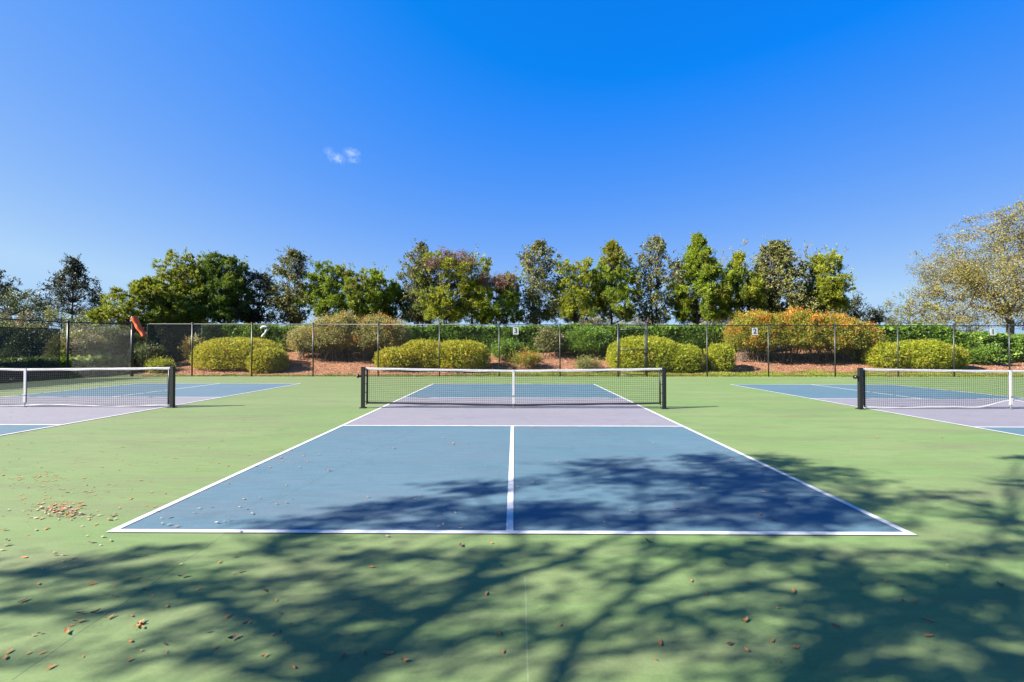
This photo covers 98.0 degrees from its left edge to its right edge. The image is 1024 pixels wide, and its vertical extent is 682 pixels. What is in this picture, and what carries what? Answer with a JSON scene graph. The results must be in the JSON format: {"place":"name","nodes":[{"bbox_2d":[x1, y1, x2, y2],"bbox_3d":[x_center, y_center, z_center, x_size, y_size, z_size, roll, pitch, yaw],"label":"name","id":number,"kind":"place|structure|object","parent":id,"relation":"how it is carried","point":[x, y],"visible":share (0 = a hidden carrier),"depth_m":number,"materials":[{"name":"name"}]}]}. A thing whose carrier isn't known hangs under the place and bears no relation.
{"place":"outdoors","nodes":[
{"label":"outdoors","id":0,"kind":"place"},
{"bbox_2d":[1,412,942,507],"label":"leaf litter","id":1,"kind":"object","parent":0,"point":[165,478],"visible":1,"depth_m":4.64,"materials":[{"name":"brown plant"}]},
{"bbox_2d":[0,376,1023,681],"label":"court surface","id":2,"kind":"object","parent":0,"point":[836,484],"visible":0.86,"depth_m":3.37,"materials":[{"name":"green paint"}]},
{"bbox_2d":[0,318,130,378],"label":"side fence","id":3,"kind":"object","parent":2,"relation":"on","point":[68,322],"visible":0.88,"depth_m":19.60,"materials":[{"name":"black metal"}]},
{"bbox_2d":[0,327,59,381],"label":"windscreen","id":4,"kind":"object","parent":3,"relation":"attached to","point":[29,347],"visible":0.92,"depth_m":17.84,"materials":[{"name":"fabric"}]},
{"bbox_2d":[0,367,176,407],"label":"pickleball net","id":5,"kind":"object","parent":2,"relation":"on","point":[170,384],"visible":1,"depth_m":10.24,"materials":[{"name":"black fabric"}]},
{"bbox_2d":[228,633,238,638],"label":"fallen leaf","id":6,"kind":"object","parent":2,"relation":"on","point":[232,636],"visible":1,"depth_m":2.15,"materials":[{"name":"brown plant"}]},
{"bbox_2d":[357,367,667,408],"bbox_3d":[-0.005,1.069,10.175,7.091,0.940,0.140,0,-1,0],"label":"pickleball net","id":7,"kind":"object","parent":2,"relation":"on","point":[513,404],"visible":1,"depth_m":10.17,"materials":[{"name":"black fabric"}]},
{"bbox_2d":[130,322,1023,376],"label":"chain link fence","id":8,"kind":"object","parent":2,"relation":"on","point":[499,354],"visible":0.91,"depth_m":21.01,"materials":[{"name":"black metal"}]},
{"bbox_2d":[130,316,146,336],"bbox_3d":[-17.306,-0.682,20.619,0.749,0.975,0.288,0,-1,0],"label":"windsock","id":9,"kind":"object","parent":8,"relation":"attached to","point":[135,320],"visible":1,"depth_m":20.54,"materials":[{"name":"orange fabric"}]},
{"bbox_2d":[260,326,268,337],"bbox_3d":[-11.559,-0.440,20.794,0.418,0.567,0.130,0,-1,0],"label":"number sign","id":10,"kind":"object","parent":8,"relation":"attached to","point":[264,333],"visible":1,"depth_m":20.75,"materials":[{"name":"white plastic"}]},
{"bbox_2d":[513,327,518,333],"bbox_3d":[0.178,-0.476,20.951,0.265,0.335,0.042,0,-1,0],"label":"number sign","id":11,"kind":"object","parent":8,"relation":"attached to","point":[515,330],"visible":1,"depth_m":20.94,"materials":[{"name":"white plastic"}]},
{"bbox_2d":[619,329,645,374],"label":"fence gate","id":12,"kind":"structure","parent":8,"relation":"attached to","point":[642,349],"depth_m":21.02,"materials":[{"name":"black metal"}]},
{"bbox_2d":[752,328,757,334],"bbox_3d":[11.515,-0.457,21.114,0.265,0.335,0.042,0,-1,0],"label":"number sign","id":13,"kind":"object","parent":8,"relation":"attached to","point":[754,331],"visible":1,"depth_m":21.10,"materials":[{"name":"white plastic"}]},
{"bbox_2d":[990,328,995,334],"bbox_3d":[22.977,-0.438,21.279,0.265,0.335,0.041,0,-1,0],"label":"number sign","id":14,"kind":"object","parent":8,"relation":"attached to","point":[992,331],"visible":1,"depth_m":21.27,"materials":[{"name":"white plastic"}]},
{"bbox_2d":[853,368,1023,409],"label":"pickleball net","id":15,"kind":"object","parent":2,"relation":"on","point":[861,393],"visible":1,"depth_m":10.14,"materials":[{"name":"black fabric"}]},
{"bbox_2d":[0,347,1023,382],"bbox_3d":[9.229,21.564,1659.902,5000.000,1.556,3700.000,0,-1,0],"label":"ground","id":16,"kind":"structure","parent":0,"point":[338,366],"depth_m":24.05,"materials":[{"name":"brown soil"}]},
{"bbox_2d":[0,320,27,327],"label":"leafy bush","id":17,"kind":"object","parent":16,"relation":"on","point":[7,324],"depth_m":24.33,"materials":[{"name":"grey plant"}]},
{"bbox_2d":[0,269,28,322],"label":"broadleaf tree","id":18,"kind":"object","parent":16,"relation":"on","point":[4,290],"visible":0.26,"depth_m":33.38,"materials":[{"name":"green plant"}]},
{"bbox_2d":[0,286,58,328],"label":"broadleaf tree","id":19,"kind":"object","parent":16,"relation":"on","point":[13,300],"visible":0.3,"depth_m":31.12,"materials":[{"name":"green plant"}]},
{"bbox_2d":[1,300,101,334],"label":"broadleaf tree","id":20,"kind":"object","parent":16,"relation":"on","point":[49,314],"visible":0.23,"depth_m":28.59,"materials":[{"name":"green plant"}]},
{"bbox_2d":[12,253,104,333],"bbox_3d":[-33.593,-2.456,34.298,6.985,8.669,5.997,0,-1,0],"label":"magnolia tree","id":21,"kind":"object","parent":16,"relation":"on","point":[77,268],"visible":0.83,"depth_m":33.90,"materials":[{"name":"green plant"}]},
{"bbox_2d":[6,353,135,381],"bbox_3d":[-20.657,1.219,16.239,1.222,1.400,14.674,0,-1,2],"label":"box hedge","id":22,"kind":"object","parent":16,"relation":"on","point":[122,359],"visible":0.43,"depth_m":21.61,"materials":[{"name":"green plant"}]},
{"bbox_2d":[60,327,118,356],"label":"leafy bush","id":23,"kind":"object","parent":16,"relation":"on","point":[63,347],"visible":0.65,"depth_m":22.29,"materials":[{"name":"green plant"}]},
{"bbox_2d":[62,309,136,333],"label":"broadleaf tree","id":24,"kind":"object","parent":16,"relation":"on","point":[89,324],"visible":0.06,"depth_m":27.39,"materials":[{"name":"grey plant"}]},
{"bbox_2d":[84,324,139,357],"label":"leafy bush","id":25,"kind":"object","parent":16,"relation":"on","point":[120,337],"visible":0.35,"depth_m":24.00,"materials":[{"name":"green plant"}]},
{"bbox_2d":[84,275,206,367],"bbox_3d":[-22.475,-1.053,27.787,5.747,6.128,6.614,0,-1,29],"label":"juniper tree","id":26,"kind":"object","parent":16,"relation":"on","point":[146,290],"visible":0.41,"depth_m":26.80,"materials":[{"name":"green plant"}]},
{"bbox_2d":[123,340,168,370],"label":"leafy bush","id":27,"kind":"object","parent":16,"relation":"on","point":[149,352],"visible":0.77,"depth_m":23.49,"materials":[{"name":"green plant"}]},
{"bbox_2d":[140,354,179,373],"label":"plant","id":28,"kind":"object","parent":16,"relation":"on","point":[164,363],"visible":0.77,"depth_m":22.48,"materials":[{"name":"green plant"}]},
{"bbox_2d":[151,245,222,323],"bbox_3d":[-22.155,-2.128,29.529,4.912,8.109,4.782,0,-1,0],"label":"juniper tree","id":29,"kind":"object","parent":16,"relation":"on","point":[180,275],"visible":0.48,"depth_m":28.94,"materials":[{"name":"green plant"}]},
{"bbox_2d":[177,332,202,361],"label":"pale shrub","id":30,"kind":"object","parent":16,"relation":"on","point":[187,345],"visible":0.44,"depth_m":24.71,"materials":[{"name":"grey plant"}]},
{"bbox_2d":[146,322,270,366],"bbox_3d":[-17.685,0.262,26.237,6.022,2.893,1.266,1,-1,-42],"label":"windscreen fence","id":31,"kind":"object","parent":16,"relation":"on","point":[173,341],"visible":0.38,"depth_m":25.11,"materials":[{"name":"grey fabric"}]},
{"bbox_2d":[179,250,259,323],"bbox_3d":[-19.473,-2.412,30.018,4.529,7.433,4.793,0,-1,0],"label":"juniper tree","id":32,"kind":"object","parent":16,"relation":"on","point":[218,281],"visible":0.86,"depth_m":29.21,"materials":[{"name":"green plant"}]},
{"bbox_2d":[189,336,286,370],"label":"round shrub","id":33,"kind":"object","parent":16,"relation":"on","point":[238,353],"visible":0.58,"depth_m":22.93,"materials":[{"name":"green plant"}]},
{"bbox_2d":[225,267,286,323],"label":"broadleaf tree","id":34,"kind":"object","parent":16,"relation":"on","point":[263,280],"visible":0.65,"depth_m":30.42,"materials":[{"name":"green plant"}]},
{"bbox_2d":[245,346,290,372],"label":"round shrub","id":35,"kind":"object","parent":16,"relation":"on","point":[281,363],"visible":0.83,"depth_m":22.51,"materials":[{"name":"green plant"}]},
{"bbox_2d":[264,245,317,325],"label":"magnolia tree","id":36,"kind":"object","parent":16,"relation":"on","point":[292,314],"visible":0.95,"depth_m":29.89,"materials":[{"name":"green plant"}]},
{"bbox_2d":[283,321,339,359],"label":"loose shrub","id":37,"kind":"object","parent":16,"relation":"on","point":[297,337],"visible":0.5,"depth_m":24.86,"materials":[{"name":"green plant"}]},
{"bbox_2d":[290,258,354,319],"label":"juniper tree","id":38,"kind":"object","parent":16,"relation":"on","point":[329,299],"visible":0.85,"depth_m":29.63,"materials":[{"name":"green plant"}]},
{"bbox_2d":[303,308,372,360],"bbox_3d":[-9.724,-0.330,25.231,4.077,3.107,2.965,0,-1,0],"label":"loose shrub","id":39,"kind":"object","parent":16,"relation":"on","point":[344,318],"visible":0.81,"depth_m":24.64,"materials":[{"name":"green plant"}]},
{"bbox_2d":[333,262,399,322],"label":"juniper tree","id":40,"kind":"object","parent":16,"relation":"on","point":[362,296],"visible":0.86,"depth_m":29.44,"materials":[{"name":"green plant"}]},
{"bbox_2d":[344,311,413,360],"bbox_3d":[-7.465,-0.254,25.209,4.010,3.077,3.099,0,-1,0],"label":"loose shrub","id":41,"kind":"object","parent":16,"relation":"on","point":[396,340],"visible":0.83,"depth_m":24.72,"materials":[{"name":"green plant"}]},
{"bbox_2d":[377,277,411,322],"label":"juniper tree","id":42,"kind":"object","parent":16,"relation":"on","point":[397,301],"visible":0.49,"depth_m":30.83,"materials":[{"name":"green plant"}]},
{"bbox_2d":[372,346,420,370],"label":"round shrub","id":43,"kind":"object","parent":16,"relation":"on","point":[385,361],"visible":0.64,"depth_m":22.85,"materials":[{"name":"green plant"}]},
{"bbox_2d":[395,238,440,326],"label":"magnolia tree","id":44,"kind":"object","parent":16,"relation":"on","point":[413,315],"visible":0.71,"depth_m":30.00,"materials":[{"name":"green plant"}]},
{"bbox_2d":[398,338,450,370],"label":"round shrub","id":45,"kind":"object","parent":16,"relation":"on","point":[427,346],"visible":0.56,"depth_m":23.11,"materials":[{"name":"green plant"}]},
{"bbox_2d":[411,244,492,325],"bbox_3d":[-4.041,-2.789,29.927,5.649,6.641,6.241,0,-1,0],"label":"juniper tree","id":46,"kind":"object","parent":16,"relation":"on","point":[440,304],"visible":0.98,"depth_m":28.89,"materials":[{"name":"green plant"}]},
{"bbox_2d":[430,338,490,368],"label":"round shrub","id":47,"kind":"object","parent":16,"relation":"on","point":[457,351],"visible":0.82,"depth_m":22.88,"materials":[{"name":"green plant"}]},
{"bbox_2d":[453,243,492,321],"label":"broadleaf tree","id":48,"kind":"object","parent":16,"relation":"on","point":[471,272],"visible":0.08,"depth_m":32.81,"materials":[{"name":"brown plant"}]},
{"bbox_2d":[209,322,765,352],"bbox_3d":[-1.554,-0.093,27.551,34.590,2.320,1.716,0,-1,-1],"label":"long hedge","id":49,"kind":"object","parent":16,"relation":"on","point":[679,332],"visible":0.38,"depth_m":27.02,"materials":[{"name":"green plant"}]},
{"bbox_2d":[464,266,526,325],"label":"juniper tree","id":50,"kind":"object","parent":16,"relation":"on","point":[505,289],"visible":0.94,"depth_m":29.00,"materials":[{"name":"green plant"}]},
{"bbox_2d":[488,336,527,361],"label":"dark shrub","id":51,"kind":"object","parent":16,"relation":"on","point":[507,346],"visible":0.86,"depth_m":24.78,"materials":[{"name":"green plant"}]},
{"bbox_2d":[508,347,544,369],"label":"plant","id":52,"kind":"object","parent":16,"relation":"on","point":[524,360],"visible":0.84,"depth_m":23.70,"materials":[{"name":"plant"}]},
{"bbox_2d":[512,239,566,323],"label":"magnolia tree","id":53,"kind":"object","parent":16,"relation":"on","point":[533,296],"visible":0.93,"depth_m":29.88,"materials":[{"name":"green plant"}]},
{"bbox_2d":[532,325,566,358],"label":"young shrub","id":54,"kind":"object","parent":16,"relation":"on","point":[546,343],"visible":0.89,"depth_m":25.75,"materials":[{"name":"grey plant"}]},
{"bbox_2d":[545,253,606,323],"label":"juniper tree","id":55,"kind":"object","parent":16,"relation":"on","point":[573,298],"visible":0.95,"depth_m":29.05,"materials":[{"name":"green plant"}]},
{"bbox_2d":[561,325,616,357],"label":"dark shrub","id":56,"kind":"object","parent":16,"relation":"on","point":[586,341],"visible":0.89,"depth_m":25.61,"materials":[{"name":"green plant"}]},
{"bbox_2d":[572,355,607,371],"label":"plant","id":57,"kind":"object","parent":16,"relation":"on","point":[579,363],"visible":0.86,"depth_m":23.22,"materials":[{"name":"green plant"}]},
{"bbox_2d":[578,316,620,325],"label":"brush shrub","id":58,"kind":"object","parent":16,"relation":"on","point":[596,321],"visible":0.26,"depth_m":33.06,"materials":[{"name":"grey plant"}]},
{"bbox_2d":[583,238,644,325],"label":"juniper tree","id":59,"kind":"object","parent":16,"relation":"on","point":[613,270],"visible":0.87,"depth_m":29.50,"materials":[{"name":"green plant"}]},
{"bbox_2d":[618,315,665,326],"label":"brush shrub","id":60,"kind":"object","parent":16,"relation":"on","point":[634,322],"visible":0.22,"depth_m":33.55,"materials":[{"name":"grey plant"}]},
{"bbox_2d":[603,334,682,370],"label":"round shrub","id":61,"kind":"object","parent":16,"relation":"on","point":[631,343],"visible":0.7,"depth_m":23.23,"materials":[{"name":"green plant"}]},
{"bbox_2d":[627,233,685,325],"bbox_3d":[9.693,-3.447,30.373,4.158,7.996,3.940,0,-1,0],"label":"magnolia tree","id":62,"kind":"object","parent":16,"relation":"on","point":[657,294],"visible":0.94,"depth_m":30.03,"materials":[{"name":"green plant"}]},
{"bbox_2d":[654,343,705,371],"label":"round shrub","id":63,"kind":"object","parent":16,"relation":"on","point":[697,357],"visible":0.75,"depth_m":22.99,"materials":[{"name":"green plant"}]},
{"bbox_2d":[666,231,738,324],"bbox_3d":[12.598,-3.420,30.059,4.630,8.022,4.789,0,-1,0],"label":"juniper tree","id":64,"kind":"object","parent":16,"relation":"on","point":[702,271],"visible":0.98,"depth_m":29.27,"materials":[{"name":"green plant"}]},
{"bbox_2d":[690,318,733,324],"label":"brush shrub","id":65,"kind":"object","parent":16,"relation":"on","point":[715,322],"visible":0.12,"depth_m":33.47,"materials":[{"name":"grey plant"}]},
{"bbox_2d":[703,342,737,370],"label":"round shrub","id":66,"kind":"object","parent":16,"relation":"on","point":[715,357],"visible":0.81,"depth_m":23.27,"materials":[{"name":"green plant"}]},
{"bbox_2d":[718,239,758,308],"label":"bare tree","id":67,"kind":"object","parent":16,"relation":"on","point":[738,250],"visible":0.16,"depth_m":33.95,"materials":[{"name":"green plant"}]},
{"bbox_2d":[713,249,769,323],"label":"juniper tree","id":68,"kind":"object","parent":16,"relation":"on","point":[744,286],"visible":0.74,"depth_m":29.19,"materials":[{"name":"green plant"}]},
{"bbox_2d":[721,308,795,361],"bbox_3d":[14.028,-0.409,25.520,4.219,3.382,3.073,0,-1,0],"label":"firebush","id":69,"kind":"object","parent":16,"relation":"on","point":[752,317],"visible":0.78,"depth_m":24.96,"materials":[{"name":"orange plant"}]},
{"bbox_2d":[741,237,818,315],"bbox_3d":[18.005,-3.308,30.161,4.874,7.695,5.271,0,-1,0],"label":"magnolia tree","id":70,"kind":"object","parent":16,"relation":"on","point":[778,253],"visible":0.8,"depth_m":29.33,"materials":[{"name":"green plant"}]},
{"bbox_2d":[761,305,832,362],"bbox_3d":[16.126,-0.358,25.412,4.320,3.382,3.065,0,-1,0],"label":"firebush","id":71,"kind":"object","parent":16,"relation":"on","point":[797,317],"visible":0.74,"depth_m":24.72,"materials":[{"name":"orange plant"}]},
{"bbox_2d":[769,240,836,295],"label":"bare tree","id":72,"kind":"object","parent":16,"relation":"on","point":[807,258],"visible":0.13,"depth_m":33.02,"materials":[{"name":"green plant"}]},
{"bbox_2d":[795,243,856,314],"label":"juniper tree","id":73,"kind":"object","parent":16,"relation":"on","point":[829,295],"visible":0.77,"depth_m":29.19,"materials":[{"name":"green plant"}]},
{"bbox_2d":[804,310,869,362],"bbox_3d":[18.210,-0.232,25.471,4.161,3.138,3.068,0,-1,0],"label":"firebush","id":74,"kind":"object","parent":16,"relation":"on","point":[838,319],"visible":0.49,"depth_m":24.76,"materials":[{"name":"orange plant"}]},
{"bbox_2d":[840,291,873,320],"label":"young tree","id":75,"kind":"object","parent":16,"relation":"on","point":[855,309],"visible":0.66,"depth_m":32.63,"materials":[{"name":"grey plant"}]},
{"bbox_2d":[838,318,887,361],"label":"firebush","id":76,"kind":"object","parent":16,"relation":"on","point":[876,336],"visible":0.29,"depth_m":24.97,"materials":[{"name":"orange plant"}]},
{"bbox_2d":[858,305,892,324],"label":"young tree","id":77,"kind":"object","parent":16,"relation":"on","point":[879,318],"visible":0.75,"depth_m":33.49,"materials":[{"name":"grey plant"}]},
{"bbox_2d":[860,341,915,368],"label":"round shrub","id":78,"kind":"object","parent":16,"relation":"on","point":[874,352],"visible":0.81,"depth_m":23.99,"materials":[{"name":"green plant"}]},
{"bbox_2d":[837,322,972,363],"bbox_3d":[23.080,0.169,26.394,7.203,2.586,1.963,0,-1,0],"label":"tall hedge","id":79,"kind":"object","parent":16,"relation":"on","point":[929,334],"visible":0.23,"depth_m":25.70,"materials":[{"name":"green plant"}]},
{"bbox_2d":[870,291,957,324],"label":"broadleaf tree","id":80,"kind":"object","parent":16,"relation":"on","point":[904,313],"visible":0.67,"depth_m":33.42,"materials":[{"name":"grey plant"}]},
{"bbox_2d":[884,337,959,369],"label":"round shrub","id":81,"kind":"object","parent":16,"relation":"on","point":[923,361],"visible":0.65,"depth_m":23.59,"materials":[{"name":"green plant"}]},
{"bbox_2d":[927,344,970,369],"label":"round shrub","id":82,"kind":"object","parent":16,"relation":"on","point":[962,354],"visible":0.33,"depth_m":23.77,"materials":[{"name":"green plant"}]},
{"bbox_2d":[924,313,993,333],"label":"broadleaf tree","id":83,"kind":"object","parent":16,"relation":"on","point":[942,323],"visible":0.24,"depth_m":34.35,"materials":[{"name":"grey plant"}]},
{"bbox_2d":[903,190,1023,334],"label":"oak tree","id":84,"kind":"object","parent":16,"relation":"on","point":[971,276],"visible":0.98,"depth_m":30.03,"materials":[{"name":"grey plant"}]},
{"bbox_2d":[964,339,1005,364],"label":"plant","id":85,"kind":"object","parent":16,"relation":"on","point":[985,353],"visible":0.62,"depth_m":25.18,"materials":[{"name":"green plant"}]},
{"bbox_2d":[961,331,1023,363],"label":"hedge","id":86,"kind":"object","parent":16,"relation":"on","point":[1014,345],"visible":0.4,"depth_m":26.54,"materials":[{"name":"green plant"}]},
{"bbox_2d":[0,0,1023,346],"label":"sky","id":87,"kind":"structure","parent":0,"point":[133,132],"materials":[{"name":"blue"}]},
{"bbox_2d":[143,368,1023,376],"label":"grass","id":88,"kind":"structure","parent":0,"point":[710,374],"depth_m":22.00,"materials":[{"name":"green plant"}]}
]}

